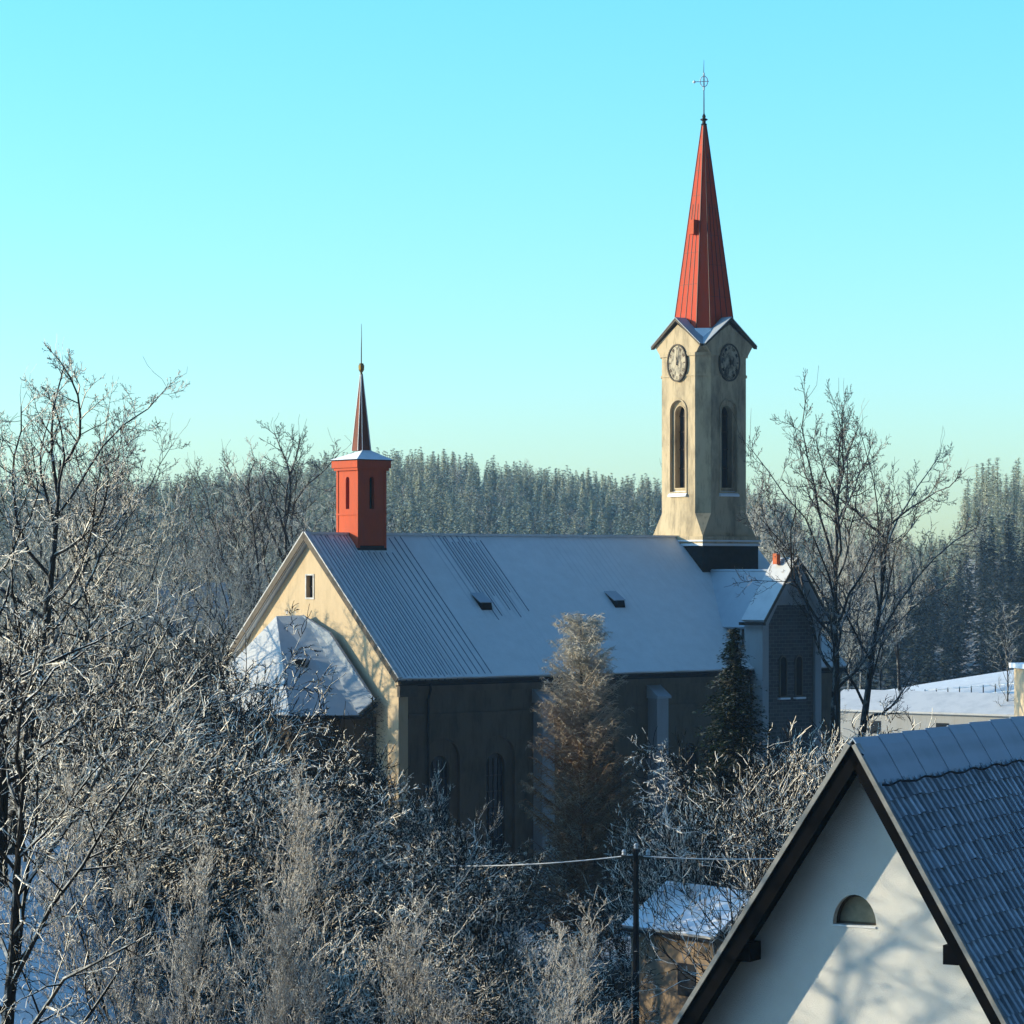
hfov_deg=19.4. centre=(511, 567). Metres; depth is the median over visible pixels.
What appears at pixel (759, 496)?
ash tree
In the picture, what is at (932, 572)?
fir tree
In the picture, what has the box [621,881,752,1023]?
outbuilding
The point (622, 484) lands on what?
fir tree
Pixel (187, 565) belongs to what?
frosted tree
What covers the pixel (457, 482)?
birch tree
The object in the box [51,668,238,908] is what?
frosted tree
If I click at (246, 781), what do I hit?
frosted shrub
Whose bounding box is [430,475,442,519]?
fir tree
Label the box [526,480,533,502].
fir tree
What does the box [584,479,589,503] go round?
fir tree
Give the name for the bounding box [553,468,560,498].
fir tree
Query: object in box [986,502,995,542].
fir tree
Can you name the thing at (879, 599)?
linden tree
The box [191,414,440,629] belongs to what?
ash tree
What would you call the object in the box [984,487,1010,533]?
birch tree
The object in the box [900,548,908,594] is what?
fir tree
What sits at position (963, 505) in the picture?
pine tree
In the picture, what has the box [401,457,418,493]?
birch tree
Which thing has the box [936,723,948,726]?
window
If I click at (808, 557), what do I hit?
frosted tree
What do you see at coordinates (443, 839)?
frosted tree
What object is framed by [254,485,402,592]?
frosted tree
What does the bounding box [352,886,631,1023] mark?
frosted bush
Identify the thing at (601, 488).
fir tree
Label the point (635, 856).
utility pole
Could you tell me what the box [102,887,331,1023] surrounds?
frosted bush
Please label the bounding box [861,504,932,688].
frosted tree
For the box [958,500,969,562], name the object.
pine tree
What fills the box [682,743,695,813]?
window
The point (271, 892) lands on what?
frosted shrub
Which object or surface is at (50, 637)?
frosted shrub
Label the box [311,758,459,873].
frosted shrub
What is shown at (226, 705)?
frosted tree
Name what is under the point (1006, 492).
pine tree
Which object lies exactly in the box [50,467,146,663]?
frosted tree
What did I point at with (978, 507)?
birch tree
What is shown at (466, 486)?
fir tree
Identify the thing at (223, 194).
sky
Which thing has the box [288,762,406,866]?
frosted shrub
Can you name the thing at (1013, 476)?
pine tree
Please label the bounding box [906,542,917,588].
fir tree
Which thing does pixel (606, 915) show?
frosted tree
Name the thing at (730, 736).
spruce tree
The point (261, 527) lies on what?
frosted tree
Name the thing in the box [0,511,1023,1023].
ground
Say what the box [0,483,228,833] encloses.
frosted tree
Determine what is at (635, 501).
birch tree
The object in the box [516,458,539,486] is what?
birch tree
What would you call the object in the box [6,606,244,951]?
frosted tree
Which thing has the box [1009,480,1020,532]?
pine tree
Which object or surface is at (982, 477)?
pine tree
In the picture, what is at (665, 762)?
frosted tree
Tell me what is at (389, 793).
frosted tree
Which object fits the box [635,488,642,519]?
fir tree
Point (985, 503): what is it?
pine tree
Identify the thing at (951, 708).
long shed
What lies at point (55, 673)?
frosted tree
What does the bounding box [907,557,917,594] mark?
fir tree
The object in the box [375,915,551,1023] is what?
frosted shrub
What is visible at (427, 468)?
fir tree
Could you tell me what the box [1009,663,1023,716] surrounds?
house
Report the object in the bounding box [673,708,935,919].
frosted shrub
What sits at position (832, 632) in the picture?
linden tree
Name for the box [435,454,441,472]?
fir tree
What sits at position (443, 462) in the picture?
fir tree
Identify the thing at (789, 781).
frosted shrub
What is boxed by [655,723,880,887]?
frosted shrub
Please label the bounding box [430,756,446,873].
window
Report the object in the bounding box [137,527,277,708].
frosted tree
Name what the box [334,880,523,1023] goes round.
frosted tree
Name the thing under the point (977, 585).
fir tree
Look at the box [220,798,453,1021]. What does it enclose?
frosted tree
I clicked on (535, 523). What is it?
birch tree
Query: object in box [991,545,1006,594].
fir tree
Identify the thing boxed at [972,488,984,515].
pine tree
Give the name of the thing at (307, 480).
frosted tree
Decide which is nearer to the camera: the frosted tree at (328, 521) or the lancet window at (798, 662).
the lancet window at (798, 662)
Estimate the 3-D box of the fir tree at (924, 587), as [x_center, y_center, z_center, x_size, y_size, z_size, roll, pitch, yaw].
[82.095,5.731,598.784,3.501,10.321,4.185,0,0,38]
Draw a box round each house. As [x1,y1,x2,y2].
[672,716,1023,1023]
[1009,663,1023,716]
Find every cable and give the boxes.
[450,854,632,866]
[640,855,774,859]
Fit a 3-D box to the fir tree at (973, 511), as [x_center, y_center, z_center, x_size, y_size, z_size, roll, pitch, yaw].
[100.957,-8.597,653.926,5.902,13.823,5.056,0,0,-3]
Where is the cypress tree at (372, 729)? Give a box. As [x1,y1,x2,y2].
[347,696,400,905]
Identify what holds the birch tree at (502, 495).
on the ground
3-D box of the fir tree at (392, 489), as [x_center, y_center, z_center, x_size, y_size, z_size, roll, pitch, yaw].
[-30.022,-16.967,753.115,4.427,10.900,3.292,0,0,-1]
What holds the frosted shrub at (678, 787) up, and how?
on the ground
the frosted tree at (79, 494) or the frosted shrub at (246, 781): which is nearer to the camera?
the frosted shrub at (246, 781)
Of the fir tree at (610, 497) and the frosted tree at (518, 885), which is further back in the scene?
the fir tree at (610, 497)
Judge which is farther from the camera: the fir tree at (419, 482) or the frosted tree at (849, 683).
the fir tree at (419, 482)
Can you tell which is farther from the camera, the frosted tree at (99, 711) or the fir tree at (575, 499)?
the fir tree at (575, 499)
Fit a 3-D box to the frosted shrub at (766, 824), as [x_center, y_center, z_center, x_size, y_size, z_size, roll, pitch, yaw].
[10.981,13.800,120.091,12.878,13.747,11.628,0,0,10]
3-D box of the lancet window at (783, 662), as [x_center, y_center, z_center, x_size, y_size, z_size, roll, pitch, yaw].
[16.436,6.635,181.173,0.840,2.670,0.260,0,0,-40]
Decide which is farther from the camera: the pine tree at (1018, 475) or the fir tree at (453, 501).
the fir tree at (453, 501)
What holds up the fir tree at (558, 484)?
on the ground
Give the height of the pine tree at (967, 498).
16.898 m
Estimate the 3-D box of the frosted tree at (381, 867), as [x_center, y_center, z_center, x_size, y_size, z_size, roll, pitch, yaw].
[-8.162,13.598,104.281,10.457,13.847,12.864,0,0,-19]
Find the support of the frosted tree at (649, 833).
on the ground
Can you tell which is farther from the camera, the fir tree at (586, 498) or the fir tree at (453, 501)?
the fir tree at (586, 498)
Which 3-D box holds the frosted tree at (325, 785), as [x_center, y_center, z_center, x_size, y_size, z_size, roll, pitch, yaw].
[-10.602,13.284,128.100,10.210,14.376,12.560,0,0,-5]
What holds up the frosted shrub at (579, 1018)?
on the ground
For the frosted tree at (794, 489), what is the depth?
265.28 m
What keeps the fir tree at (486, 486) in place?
on the ground
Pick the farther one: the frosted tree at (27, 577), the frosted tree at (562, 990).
the frosted tree at (27, 577)
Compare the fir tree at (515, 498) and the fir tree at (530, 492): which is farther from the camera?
the fir tree at (530, 492)
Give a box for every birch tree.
[173,435,322,624]
[394,484,413,513]
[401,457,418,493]
[419,466,443,504]
[447,471,463,498]
[451,460,467,486]
[458,488,483,523]
[468,507,500,533]
[485,493,509,529]
[491,483,511,523]
[494,475,514,504]
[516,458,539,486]
[521,513,549,533]
[562,514,587,534]
[606,493,632,527]
[626,491,645,526]
[631,516,652,534]
[962,527,984,584]
[968,494,986,528]
[970,524,987,555]
[983,598,1021,705]
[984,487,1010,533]
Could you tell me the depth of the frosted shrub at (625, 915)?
134.72 m
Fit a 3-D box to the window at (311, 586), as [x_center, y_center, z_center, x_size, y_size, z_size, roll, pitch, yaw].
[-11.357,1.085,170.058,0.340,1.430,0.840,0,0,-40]
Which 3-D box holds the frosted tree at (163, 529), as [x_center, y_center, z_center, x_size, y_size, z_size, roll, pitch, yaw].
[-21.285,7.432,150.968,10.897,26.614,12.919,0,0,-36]
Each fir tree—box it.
[387,468,393,494]
[388,479,396,517]
[390,478,400,511]
[397,477,403,505]
[412,461,422,494]
[413,473,424,509]
[419,454,426,484]
[422,455,431,500]
[430,462,435,493]
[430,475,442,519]
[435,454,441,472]
[438,449,448,484]
[447,472,455,507]
[448,451,456,471]
[451,489,456,519]
[463,453,468,482]
[464,472,478,514]
[467,454,475,480]
[481,480,492,528]
[492,471,499,503]
[494,482,501,520]
[511,484,523,526]
[521,472,530,504]
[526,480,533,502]
[529,473,534,495]
[531,483,539,514]
[537,468,543,489]
[540,481,549,516]
[550,481,556,525]
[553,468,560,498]
[555,475,561,504]
[565,477,573,516]
[569,483,581,528]
[570,474,577,500]
[579,482,587,526]
[583,500,599,534]
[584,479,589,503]
[585,489,589,515]
[585,490,593,529]
[593,481,604,507]
[596,475,603,509]
[600,492,613,534]
[601,476,608,513]
[608,482,614,518]
[619,478,626,500]
[620,509,625,530]
[626,498,636,534]
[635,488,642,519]
[639,475,645,497]
[643,477,654,509]
[643,485,651,531]
[867,561,880,612]
[895,561,904,607]
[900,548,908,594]
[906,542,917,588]
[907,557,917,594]
[907,576,914,626]
[919,571,927,606]
[921,544,934,580]
[928,568,938,616]
[931,558,941,613]
[943,586,963,628]
[944,557,951,591]
[955,558,964,591]
[963,496,984,554]
[972,535,990,578]
[972,564,988,602]
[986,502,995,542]
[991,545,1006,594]
[999,515,1016,575]
[1017,530,1023,571]
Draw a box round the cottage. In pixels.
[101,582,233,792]
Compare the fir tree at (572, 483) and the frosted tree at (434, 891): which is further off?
the fir tree at (572, 483)
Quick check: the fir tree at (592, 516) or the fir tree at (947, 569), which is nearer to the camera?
the fir tree at (947, 569)
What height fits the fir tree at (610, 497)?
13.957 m
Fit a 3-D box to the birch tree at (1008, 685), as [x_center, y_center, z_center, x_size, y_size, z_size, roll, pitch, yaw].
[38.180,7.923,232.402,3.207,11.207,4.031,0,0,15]
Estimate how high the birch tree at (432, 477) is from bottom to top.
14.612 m
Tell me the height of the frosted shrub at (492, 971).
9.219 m
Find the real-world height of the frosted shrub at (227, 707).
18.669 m
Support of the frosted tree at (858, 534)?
on the ground
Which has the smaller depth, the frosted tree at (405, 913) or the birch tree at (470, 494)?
the frosted tree at (405, 913)
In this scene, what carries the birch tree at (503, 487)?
on the ground
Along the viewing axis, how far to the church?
174.80 m
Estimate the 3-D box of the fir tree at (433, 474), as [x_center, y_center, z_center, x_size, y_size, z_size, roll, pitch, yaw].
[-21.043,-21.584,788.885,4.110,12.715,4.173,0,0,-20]
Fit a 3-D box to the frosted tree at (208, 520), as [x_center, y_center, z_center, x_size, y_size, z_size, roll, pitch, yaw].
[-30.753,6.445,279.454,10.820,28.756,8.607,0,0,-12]
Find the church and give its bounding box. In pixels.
[198,69,847,922]
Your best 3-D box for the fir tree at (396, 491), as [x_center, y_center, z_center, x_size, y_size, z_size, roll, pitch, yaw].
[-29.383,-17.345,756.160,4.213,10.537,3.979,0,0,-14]
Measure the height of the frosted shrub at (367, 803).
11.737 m
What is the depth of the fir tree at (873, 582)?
590.57 m
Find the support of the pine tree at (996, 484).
on the ground
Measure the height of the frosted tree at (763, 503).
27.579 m
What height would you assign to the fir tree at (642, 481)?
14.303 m
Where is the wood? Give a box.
[0,447,1023,689]
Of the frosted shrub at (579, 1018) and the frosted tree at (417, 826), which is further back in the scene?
the frosted tree at (417, 826)
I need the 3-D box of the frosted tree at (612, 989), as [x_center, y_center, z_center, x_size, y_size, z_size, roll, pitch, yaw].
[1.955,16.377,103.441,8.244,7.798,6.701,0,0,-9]
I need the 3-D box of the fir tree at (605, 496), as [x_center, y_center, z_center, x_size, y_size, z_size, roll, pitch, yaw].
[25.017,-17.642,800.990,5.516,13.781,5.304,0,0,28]
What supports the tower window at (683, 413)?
in the church
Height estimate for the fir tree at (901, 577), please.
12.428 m
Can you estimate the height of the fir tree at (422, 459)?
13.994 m
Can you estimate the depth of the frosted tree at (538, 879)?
144.70 m
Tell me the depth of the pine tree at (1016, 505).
692.47 m
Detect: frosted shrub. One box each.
[0,608,180,842]
[7,616,261,844]
[8,662,339,1022]
[66,612,331,904]
[107,619,341,929]
[128,677,398,964]
[171,774,419,1014]
[207,833,417,1022]
[209,892,410,1023]
[213,713,413,942]
[273,757,446,979]
[278,834,563,1023]
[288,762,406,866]
[294,894,557,1023]
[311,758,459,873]
[365,797,506,952]
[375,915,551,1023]
[385,788,502,923]
[536,1007,600,1023]
[566,852,693,1014]
[582,800,751,966]
[600,745,822,979]
[639,746,836,997]
[649,730,773,880]
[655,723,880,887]
[655,740,815,887]
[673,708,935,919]
[690,716,866,808]
[690,741,827,921]
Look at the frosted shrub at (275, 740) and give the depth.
137.17 m
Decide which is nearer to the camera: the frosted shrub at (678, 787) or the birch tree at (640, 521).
the frosted shrub at (678, 787)
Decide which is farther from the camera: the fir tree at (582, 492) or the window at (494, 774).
the fir tree at (582, 492)
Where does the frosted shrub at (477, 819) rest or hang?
on the ground
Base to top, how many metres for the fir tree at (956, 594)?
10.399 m
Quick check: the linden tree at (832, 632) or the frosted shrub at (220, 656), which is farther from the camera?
the linden tree at (832, 632)
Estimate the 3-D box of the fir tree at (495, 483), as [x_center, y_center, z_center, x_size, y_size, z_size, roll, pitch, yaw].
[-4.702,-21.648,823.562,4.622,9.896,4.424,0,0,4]
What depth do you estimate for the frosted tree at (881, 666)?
269.75 m
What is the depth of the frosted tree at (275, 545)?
262.18 m
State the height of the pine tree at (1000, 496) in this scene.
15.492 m
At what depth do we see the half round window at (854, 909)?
60.82 m
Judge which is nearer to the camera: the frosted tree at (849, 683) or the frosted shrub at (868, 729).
the frosted shrub at (868, 729)
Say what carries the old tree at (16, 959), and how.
on the ground
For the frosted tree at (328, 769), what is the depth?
101.48 m
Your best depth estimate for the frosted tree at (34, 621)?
148.54 m
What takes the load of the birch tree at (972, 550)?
on the ground
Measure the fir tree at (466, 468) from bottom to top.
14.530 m
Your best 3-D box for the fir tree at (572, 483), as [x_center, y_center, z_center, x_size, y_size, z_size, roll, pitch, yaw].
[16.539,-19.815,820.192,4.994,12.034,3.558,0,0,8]
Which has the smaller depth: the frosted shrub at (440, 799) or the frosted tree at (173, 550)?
the frosted shrub at (440, 799)
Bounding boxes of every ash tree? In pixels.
[11,400,224,682]
[116,452,284,634]
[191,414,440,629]
[658,463,780,552]
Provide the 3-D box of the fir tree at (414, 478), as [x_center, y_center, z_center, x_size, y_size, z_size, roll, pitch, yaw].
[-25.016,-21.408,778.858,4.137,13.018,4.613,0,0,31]
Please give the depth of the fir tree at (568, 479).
792.99 m
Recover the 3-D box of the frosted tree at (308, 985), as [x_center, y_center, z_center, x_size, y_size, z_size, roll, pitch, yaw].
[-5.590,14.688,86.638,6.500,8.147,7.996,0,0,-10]
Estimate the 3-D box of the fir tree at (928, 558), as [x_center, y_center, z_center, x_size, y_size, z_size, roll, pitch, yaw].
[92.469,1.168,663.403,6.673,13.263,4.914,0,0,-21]
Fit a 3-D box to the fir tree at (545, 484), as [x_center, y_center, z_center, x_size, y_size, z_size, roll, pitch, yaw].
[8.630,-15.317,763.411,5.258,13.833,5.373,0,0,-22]
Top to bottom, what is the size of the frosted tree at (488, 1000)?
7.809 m
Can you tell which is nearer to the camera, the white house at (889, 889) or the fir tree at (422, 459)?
the white house at (889, 889)
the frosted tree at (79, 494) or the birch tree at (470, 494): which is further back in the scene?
the birch tree at (470, 494)
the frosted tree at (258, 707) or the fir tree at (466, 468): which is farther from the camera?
the fir tree at (466, 468)
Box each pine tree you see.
[952,497,965,563]
[954,488,972,566]
[957,481,971,514]
[958,487,971,514]
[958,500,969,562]
[966,464,989,502]
[968,463,992,512]
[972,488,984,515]
[978,458,999,514]
[978,468,985,521]
[981,470,992,506]
[983,484,989,529]
[985,458,1008,499]
[986,490,1004,527]
[989,464,994,494]
[993,481,1002,528]
[1000,478,1014,520]
[1001,474,1011,529]
[1007,467,1019,521]
[1009,458,1022,499]
[1009,460,1022,519]
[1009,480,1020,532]
[1011,486,1022,529]
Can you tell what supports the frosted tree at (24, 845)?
on the ground
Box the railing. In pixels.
[924,683,1013,692]
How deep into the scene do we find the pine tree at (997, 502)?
663.05 m
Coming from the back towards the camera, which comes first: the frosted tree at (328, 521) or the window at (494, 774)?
the frosted tree at (328, 521)
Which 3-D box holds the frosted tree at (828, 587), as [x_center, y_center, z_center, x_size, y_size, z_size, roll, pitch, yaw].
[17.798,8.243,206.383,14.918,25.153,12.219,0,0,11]
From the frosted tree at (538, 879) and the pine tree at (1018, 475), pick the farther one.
the pine tree at (1018, 475)
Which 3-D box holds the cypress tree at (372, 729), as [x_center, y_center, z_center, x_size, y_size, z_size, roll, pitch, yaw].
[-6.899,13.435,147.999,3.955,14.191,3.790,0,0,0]
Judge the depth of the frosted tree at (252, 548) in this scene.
272.20 m
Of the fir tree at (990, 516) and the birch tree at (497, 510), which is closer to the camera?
the fir tree at (990, 516)
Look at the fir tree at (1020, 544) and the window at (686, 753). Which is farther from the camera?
the fir tree at (1020, 544)
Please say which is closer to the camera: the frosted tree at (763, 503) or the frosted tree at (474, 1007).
the frosted tree at (474, 1007)
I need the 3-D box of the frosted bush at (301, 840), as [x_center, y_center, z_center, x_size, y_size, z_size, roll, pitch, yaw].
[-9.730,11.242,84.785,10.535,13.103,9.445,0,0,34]
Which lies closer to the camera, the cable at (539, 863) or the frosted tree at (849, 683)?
the cable at (539, 863)
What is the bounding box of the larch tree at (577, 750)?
[510,611,651,982]
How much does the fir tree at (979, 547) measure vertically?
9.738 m
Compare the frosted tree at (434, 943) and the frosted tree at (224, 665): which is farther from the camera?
the frosted tree at (224, 665)
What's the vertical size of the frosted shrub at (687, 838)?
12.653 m
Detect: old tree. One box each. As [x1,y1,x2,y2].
[0,339,189,854]
[0,410,186,887]
[0,552,228,1023]
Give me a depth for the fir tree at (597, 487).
821.37 m
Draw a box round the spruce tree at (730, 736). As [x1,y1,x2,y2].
[627,627,780,995]
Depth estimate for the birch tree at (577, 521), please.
701.60 m
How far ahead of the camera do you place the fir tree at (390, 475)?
771.64 m
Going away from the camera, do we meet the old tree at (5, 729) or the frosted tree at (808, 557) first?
the old tree at (5, 729)
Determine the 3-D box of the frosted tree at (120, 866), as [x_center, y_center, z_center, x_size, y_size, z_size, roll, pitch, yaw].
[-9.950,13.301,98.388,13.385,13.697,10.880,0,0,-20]
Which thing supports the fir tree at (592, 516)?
on the ground
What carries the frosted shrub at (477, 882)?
on the ground
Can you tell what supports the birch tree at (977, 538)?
on the ground
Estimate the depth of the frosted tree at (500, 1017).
84.56 m
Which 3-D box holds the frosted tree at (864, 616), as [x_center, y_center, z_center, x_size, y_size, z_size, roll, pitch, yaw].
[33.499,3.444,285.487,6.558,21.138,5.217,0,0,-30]
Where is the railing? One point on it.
(971, 688)
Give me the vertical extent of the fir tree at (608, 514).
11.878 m
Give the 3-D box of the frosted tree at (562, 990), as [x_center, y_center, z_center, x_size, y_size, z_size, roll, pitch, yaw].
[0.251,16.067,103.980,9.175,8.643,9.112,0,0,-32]
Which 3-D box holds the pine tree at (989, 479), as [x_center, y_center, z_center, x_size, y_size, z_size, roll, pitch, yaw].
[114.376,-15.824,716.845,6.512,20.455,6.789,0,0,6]
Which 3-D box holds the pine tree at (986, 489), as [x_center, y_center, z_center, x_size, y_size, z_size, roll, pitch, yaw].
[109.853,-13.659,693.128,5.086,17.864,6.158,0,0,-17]
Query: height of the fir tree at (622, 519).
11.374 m
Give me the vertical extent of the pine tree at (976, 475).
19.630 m
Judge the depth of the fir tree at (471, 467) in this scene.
814.64 m
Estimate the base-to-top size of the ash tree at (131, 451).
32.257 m
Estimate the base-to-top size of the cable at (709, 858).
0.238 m
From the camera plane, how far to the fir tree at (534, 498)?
768.06 m
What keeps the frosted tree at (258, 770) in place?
on the ground
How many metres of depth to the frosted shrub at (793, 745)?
144.33 m
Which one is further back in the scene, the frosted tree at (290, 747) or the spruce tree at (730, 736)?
the spruce tree at (730, 736)
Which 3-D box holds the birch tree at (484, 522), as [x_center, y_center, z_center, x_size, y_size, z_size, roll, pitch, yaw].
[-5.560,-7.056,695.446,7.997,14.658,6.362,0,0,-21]
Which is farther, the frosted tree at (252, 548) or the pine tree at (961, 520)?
the pine tree at (961, 520)
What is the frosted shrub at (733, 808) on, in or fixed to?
on the ground
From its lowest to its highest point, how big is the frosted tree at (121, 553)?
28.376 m
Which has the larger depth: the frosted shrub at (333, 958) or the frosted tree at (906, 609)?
the frosted tree at (906, 609)
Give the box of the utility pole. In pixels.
[621,843,650,1023]
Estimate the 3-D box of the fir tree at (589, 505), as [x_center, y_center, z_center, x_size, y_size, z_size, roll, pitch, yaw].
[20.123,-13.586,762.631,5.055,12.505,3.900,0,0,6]
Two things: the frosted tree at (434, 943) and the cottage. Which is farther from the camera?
the cottage
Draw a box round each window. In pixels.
[305,574,313,598]
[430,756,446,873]
[483,753,515,888]
[588,753,602,876]
[668,399,686,496]
[677,962,695,996]
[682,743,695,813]
[719,398,739,496]
[778,655,790,699]
[793,655,805,698]
[833,895,875,928]
[868,721,880,733]
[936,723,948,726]
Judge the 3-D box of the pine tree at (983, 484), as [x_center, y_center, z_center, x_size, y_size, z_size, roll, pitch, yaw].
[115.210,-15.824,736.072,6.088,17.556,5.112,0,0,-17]
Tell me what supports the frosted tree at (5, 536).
on the ground
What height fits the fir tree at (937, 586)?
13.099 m
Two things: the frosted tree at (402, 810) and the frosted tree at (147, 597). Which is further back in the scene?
the frosted tree at (147, 597)
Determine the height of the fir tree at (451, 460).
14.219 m
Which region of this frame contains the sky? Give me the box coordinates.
[0,0,1023,557]
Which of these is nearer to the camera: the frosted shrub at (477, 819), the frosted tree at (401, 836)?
the frosted tree at (401, 836)
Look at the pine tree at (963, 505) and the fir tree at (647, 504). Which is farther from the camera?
the fir tree at (647, 504)
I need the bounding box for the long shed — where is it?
[840,689,1013,751]
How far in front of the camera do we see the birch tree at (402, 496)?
734.41 m
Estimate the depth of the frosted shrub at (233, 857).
117.91 m
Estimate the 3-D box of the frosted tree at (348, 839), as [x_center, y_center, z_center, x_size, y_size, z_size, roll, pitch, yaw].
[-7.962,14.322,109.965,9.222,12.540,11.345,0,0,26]
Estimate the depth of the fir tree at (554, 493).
769.32 m
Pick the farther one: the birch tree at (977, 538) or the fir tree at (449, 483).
the fir tree at (449, 483)
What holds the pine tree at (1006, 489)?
on the ground
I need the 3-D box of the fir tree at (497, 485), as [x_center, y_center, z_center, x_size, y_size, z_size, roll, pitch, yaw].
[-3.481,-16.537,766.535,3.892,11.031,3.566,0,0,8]
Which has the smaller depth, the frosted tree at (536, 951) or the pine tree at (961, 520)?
the frosted tree at (536, 951)
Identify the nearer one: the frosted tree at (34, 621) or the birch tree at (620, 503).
the frosted tree at (34, 621)
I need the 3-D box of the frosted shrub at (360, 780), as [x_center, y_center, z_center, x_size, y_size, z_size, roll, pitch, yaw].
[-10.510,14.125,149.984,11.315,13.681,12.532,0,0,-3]
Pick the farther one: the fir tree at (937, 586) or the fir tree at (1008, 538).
the fir tree at (937, 586)
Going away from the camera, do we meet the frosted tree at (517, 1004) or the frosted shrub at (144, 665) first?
the frosted tree at (517, 1004)
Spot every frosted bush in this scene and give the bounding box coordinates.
[0,746,398,1023]
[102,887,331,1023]
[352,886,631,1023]
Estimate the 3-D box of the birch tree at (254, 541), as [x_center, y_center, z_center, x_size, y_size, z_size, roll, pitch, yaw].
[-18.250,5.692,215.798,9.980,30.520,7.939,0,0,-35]
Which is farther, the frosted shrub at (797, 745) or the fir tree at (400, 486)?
the fir tree at (400, 486)
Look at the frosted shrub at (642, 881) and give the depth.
132.60 m
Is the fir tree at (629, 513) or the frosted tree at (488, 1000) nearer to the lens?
the frosted tree at (488, 1000)
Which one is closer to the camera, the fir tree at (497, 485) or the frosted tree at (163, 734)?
the frosted tree at (163, 734)
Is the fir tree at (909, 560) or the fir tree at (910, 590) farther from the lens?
the fir tree at (909, 560)
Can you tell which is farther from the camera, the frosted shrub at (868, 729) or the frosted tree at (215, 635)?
the frosted tree at (215, 635)
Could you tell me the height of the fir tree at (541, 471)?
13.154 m
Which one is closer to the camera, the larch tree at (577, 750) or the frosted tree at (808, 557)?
the larch tree at (577, 750)
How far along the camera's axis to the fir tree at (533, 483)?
821.63 m
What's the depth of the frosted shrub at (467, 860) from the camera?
133.52 m
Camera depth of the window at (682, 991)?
128.75 m
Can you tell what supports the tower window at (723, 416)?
in the church
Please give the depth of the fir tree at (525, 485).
798.55 m
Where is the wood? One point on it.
(920, 642)
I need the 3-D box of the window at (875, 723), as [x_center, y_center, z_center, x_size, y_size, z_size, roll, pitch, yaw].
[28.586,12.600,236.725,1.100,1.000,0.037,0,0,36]
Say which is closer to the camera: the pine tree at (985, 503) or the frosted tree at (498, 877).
the frosted tree at (498, 877)
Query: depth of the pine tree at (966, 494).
773.41 m
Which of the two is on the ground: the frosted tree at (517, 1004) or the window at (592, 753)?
the frosted tree at (517, 1004)
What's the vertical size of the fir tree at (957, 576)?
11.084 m
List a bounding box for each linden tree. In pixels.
[726,366,905,761]
[794,398,997,736]
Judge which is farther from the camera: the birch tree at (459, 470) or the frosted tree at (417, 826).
the birch tree at (459, 470)
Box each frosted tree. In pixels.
[0,438,180,731]
[0,459,192,827]
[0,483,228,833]
[0,501,105,832]
[0,534,77,721]
[0,568,152,834]
[0,631,98,832]
[1,601,349,897]
[3,677,116,861]
[4,582,262,884]
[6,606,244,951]
[8,698,383,1023]
[9,662,373,1016]
[30,491,189,675]
[30,648,239,869]
[42,760,388,1023]
[46,713,388,1023]
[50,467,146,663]
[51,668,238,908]
[54,520,252,716]
[68,642,278,925]
[73,673,215,907]
[105,542,256,690]
[121,502,229,688]
[123,650,353,950]
[133,486,234,587]
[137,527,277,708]
[149,760,439,1023]
[166,711,381,992]
[166,790,425,1023]
[183,467,331,626]
[187,748,475,973]
[192,494,296,631]
[208,935,366,1023]
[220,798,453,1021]
[222,826,516,1023]
[237,819,600,1023]
[242,496,302,597]
[245,471,335,577]
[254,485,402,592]
[311,820,494,1019]
[313,796,433,993]
[328,814,545,1017]
[331,810,595,1023]
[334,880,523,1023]
[381,845,571,1020]
[398,804,538,968]
[398,955,503,1023]
[404,953,548,1023]
[409,878,675,1023]
[414,815,623,972]
[418,985,531,1023]
[433,917,672,1023]
[442,953,592,1023]
[518,933,666,1023]
[530,836,664,988]
[536,694,902,913]
[592,777,757,951]
[746,466,834,597]
[746,500,874,718]
[746,505,873,722]
[770,477,830,628]
[770,487,899,659]
[819,521,904,688]
[822,494,896,688]
[852,533,918,689]
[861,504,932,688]
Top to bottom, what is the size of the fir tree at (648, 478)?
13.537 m
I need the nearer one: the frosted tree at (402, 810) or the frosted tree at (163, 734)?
the frosted tree at (163, 734)
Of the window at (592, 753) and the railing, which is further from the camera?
the railing
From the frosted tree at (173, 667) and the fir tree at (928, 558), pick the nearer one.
the frosted tree at (173, 667)
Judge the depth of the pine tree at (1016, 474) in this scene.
766.86 m
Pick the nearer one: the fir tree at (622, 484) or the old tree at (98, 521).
the old tree at (98, 521)
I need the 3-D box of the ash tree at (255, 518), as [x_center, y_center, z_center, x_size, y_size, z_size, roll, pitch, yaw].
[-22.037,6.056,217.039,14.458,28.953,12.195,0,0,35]
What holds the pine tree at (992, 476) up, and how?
on the ground

